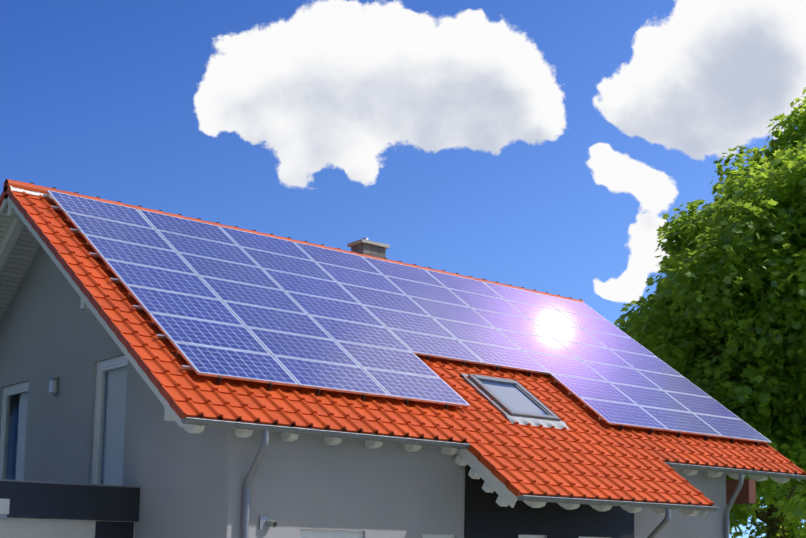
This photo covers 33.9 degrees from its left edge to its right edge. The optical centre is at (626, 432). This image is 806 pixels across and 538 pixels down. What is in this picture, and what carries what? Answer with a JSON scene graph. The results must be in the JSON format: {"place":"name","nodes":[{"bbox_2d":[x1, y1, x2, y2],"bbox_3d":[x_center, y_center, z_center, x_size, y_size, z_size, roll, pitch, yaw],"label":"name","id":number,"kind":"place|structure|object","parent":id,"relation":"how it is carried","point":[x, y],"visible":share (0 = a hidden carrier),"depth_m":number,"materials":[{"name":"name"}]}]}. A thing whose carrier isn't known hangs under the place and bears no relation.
{"place":"outdoors","nodes":[
{"label":"outdoors","id":0,"kind":"place"},
{"bbox_2d":[0,479,140,537],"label":"balcony","id":1,"kind":"structure","parent":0,"point":[41,509],"depth_m":19.38,"materials":[{"name":"black paint"}]},
{"bbox_2d":[0,499,9,518],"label":"garage lamp","id":2,"kind":"object","parent":1,"relation":"attached to","point":[4,507],"visible":1,"depth_m":18.61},
{"bbox_2d":[0,0,805,537],"label":"sky","id":3,"kind":"structure","parent":0,"point":[545,146],"materials":[{"name":"blue"}]},
{"bbox_2d":[579,537,608,537],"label":"front window","id":4,"kind":"structure","parent":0,"point":[593,537],"depth_m":23.39,"materials":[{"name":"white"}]},
{"label":"ground","id":5,"kind":"structure","parent":0,"visible":0},
{"bbox_2d":[0,245,725,537],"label":"house walls","id":6,"kind":"structure","parent":5,"relation":"on","point":[191,484],"depth_m":20.40,"materials":[{"name":"grey paint"}]},
{"bbox_2d":[0,381,28,479],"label":"gable window","id":7,"kind":"structure","parent":6,"relation":"attached to","point":[21,389],"depth_m":24.33,"materials":[{"name":"white"}]},
{"bbox_2d":[48,377,59,394],"bbox_3d":[-10.106,-0.831,22.718,0.180,0.300,0.125,-6,-9,44],"label":"wall lamp","id":8,"kind":"object","parent":6,"relation":"attached to","point":[53,386],"visible":1,"depth_m":22.67,"materials":[{"name":"grey metal"}]},
{"bbox_2d":[91,355,127,484],"bbox_3d":[-8.485,-0.091,21.245,1.370,2.320,0.245,-6,-9,44],"label":"gable window","id":9,"kind":"structure","parent":6,"relation":"attached to","point":[109,424],"depth_m":21.50,"materials":[{"name":"white"}]},
{"bbox_2d":[241,436,268,537],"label":"downpipe","id":10,"kind":"object","parent":6,"relation":"attached to","point":[246,498],"visible":1,"depth_m":18.27,"materials":[{"name":"metal"}]},
{"bbox_2d":[259,516,276,529],"bbox_3d":[-5.148,1.295,18.542,0.180,0.200,0.208,-6,-9,44],"label":"security camera","id":11,"kind":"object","parent":6,"relation":"attached to","point":[266,523],"depth_m":18.54,"materials":[{"name":"grey plastic"}]},
{"bbox_2d":[300,529,362,537],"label":"front window","id":12,"kind":"structure","parent":6,"relation":"attached to","point":[307,533],"depth_m":19.43,"materials":[{"name":"white"}]},
{"bbox_2d":[0,186,800,516],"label":"roof structure","id":13,"kind":"object","parent":6,"relation":"on","point":[20,240],"visible":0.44,"depth_m":21.67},
{"bbox_2d":[181,417,469,448],"bbox_3d":[-4.254,0.078,19.036,0.155,0.183,4.865,-6,-9,44],"label":"gutter","id":14,"kind":"object","parent":13,"relation":"attached to","point":[265,429],"visible":1,"depth_m":18.71,"materials":[{"name":"metal"}]},
{"bbox_2d":[347,237,388,257],"bbox_3d":[-5.757,-3.595,28.690,0.580,1.530,0.720,-6,-9,44],"label":"chimney","id":15,"kind":"object","parent":13,"relation":"on","point":[365,245],"visible":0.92,"depth_m":28.55,"materials":[{"name":"concrete"}]},
{"bbox_2d":[0,179,805,505],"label":"ridge and verge tiles","id":16,"kind":"structure","parent":13,"relation":"on","point":[164,391],"depth_m":21.46,"materials":[{"name":"ceramic"}]},
{"bbox_2d":[49,197,758,445],"bbox_3d":[-3.598,-1.946,25.418,5.817,3.944,13.490,-6,-9,44],"label":"panel mounting","id":17,"kind":"object","parent":13,"relation":"on","point":[219,380],"visible":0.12,"depth_m":21.19,"materials":[{"name":"silver metal"}]},
{"bbox_2d":[46,190,771,442],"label":"solar panels","id":18,"kind":"object","parent":17,"relation":"on","point":[218,301],"visible":1,"depth_m":24.17,"materials":[{"name":"blue glass"}]},
{"bbox_2d":[13,191,804,505],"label":"roof tiles","id":19,"kind":"object","parent":13,"relation":"on","point":[589,454],"visible":0.31,"depth_m":21.49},
{"bbox_2d":[460,374,569,429],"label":"roof window","id":20,"kind":"structure","parent":13,"relation":"in","point":[517,402],"depth_m":23.46,"materials":[{"name":"glass"}]},
{"bbox_2d":[517,495,718,513],"bbox_3d":[-0.013,1.232,21.381,0.155,0.183,4.620,-6,-9,44],"label":"canopy gutter","id":21,"kind":"object","parent":13,"relation":"attached to","point":[667,507],"visible":1,"depth_m":21.15,"materials":[{"name":"metal"}]},
{"bbox_2d":[647,514,670,537],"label":"downspout","id":22,"kind":"object","parent":21,"relation":"attached to","point":[660,526],"visible":1,"depth_m":22.22,"materials":[{"name":"metal"}]},
{"bbox_2d":[664,462,805,479],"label":"gutter","id":23,"kind":"object","parent":13,"relation":"attached to","point":[741,472],"visible":0.83,"depth_m":25.53,"materials":[{"name":"metal"}]},
{"bbox_2d":[422,534,454,537],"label":"front window","id":24,"kind":"structure","parent":6,"relation":"attached to","point":[435,536],"depth_m":20.85,"materials":[{"name":"white"}]},
{"bbox_2d":[518,535,544,537],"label":"front window","id":25,"kind":"structure","parent":6,"relation":"attached to","point":[531,536],"depth_m":22.32,"materials":[{"name":"white"}]},
{"bbox_2d":[464,464,633,537],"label":"dark wall panel","id":26,"kind":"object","parent":6,"relation":"attached to","point":[487,515],"depth_m":22.26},
{"bbox_2d":[724,478,742,537],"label":"downpipe","id":27,"kind":"object","parent":6,"relation":"attached to","point":[731,503],"visible":1,"depth_m":25.84,"materials":[{"name":"metal"}]},
{"bbox_2d":[726,479,755,504],"bbox_3d":[0.313,3.673,35.550,11.000,4.020,3.800,-6,-9,44],"label":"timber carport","id":28,"kind":"object","parent":5,"relation":"on","point":[747,494],"visible":0.09,"depth_m":30.72,"materials":[{"name":"red wood"}]},
{"bbox_2d":[711,283,804,537],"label":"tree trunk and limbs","id":29,"kind":"object","parent":5,"relation":"on","point":[765,519],"depth_m":49.95,"materials":[{"name":"brown plant"}]},
{"bbox_2d":[613,87,805,537],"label":"tree foliage","id":30,"kind":"object","parent":29,"relation":"attached to","point":[733,255],"visible":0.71,"depth_m":43.72,"materials":[{"name":"green plant"}]}
]}

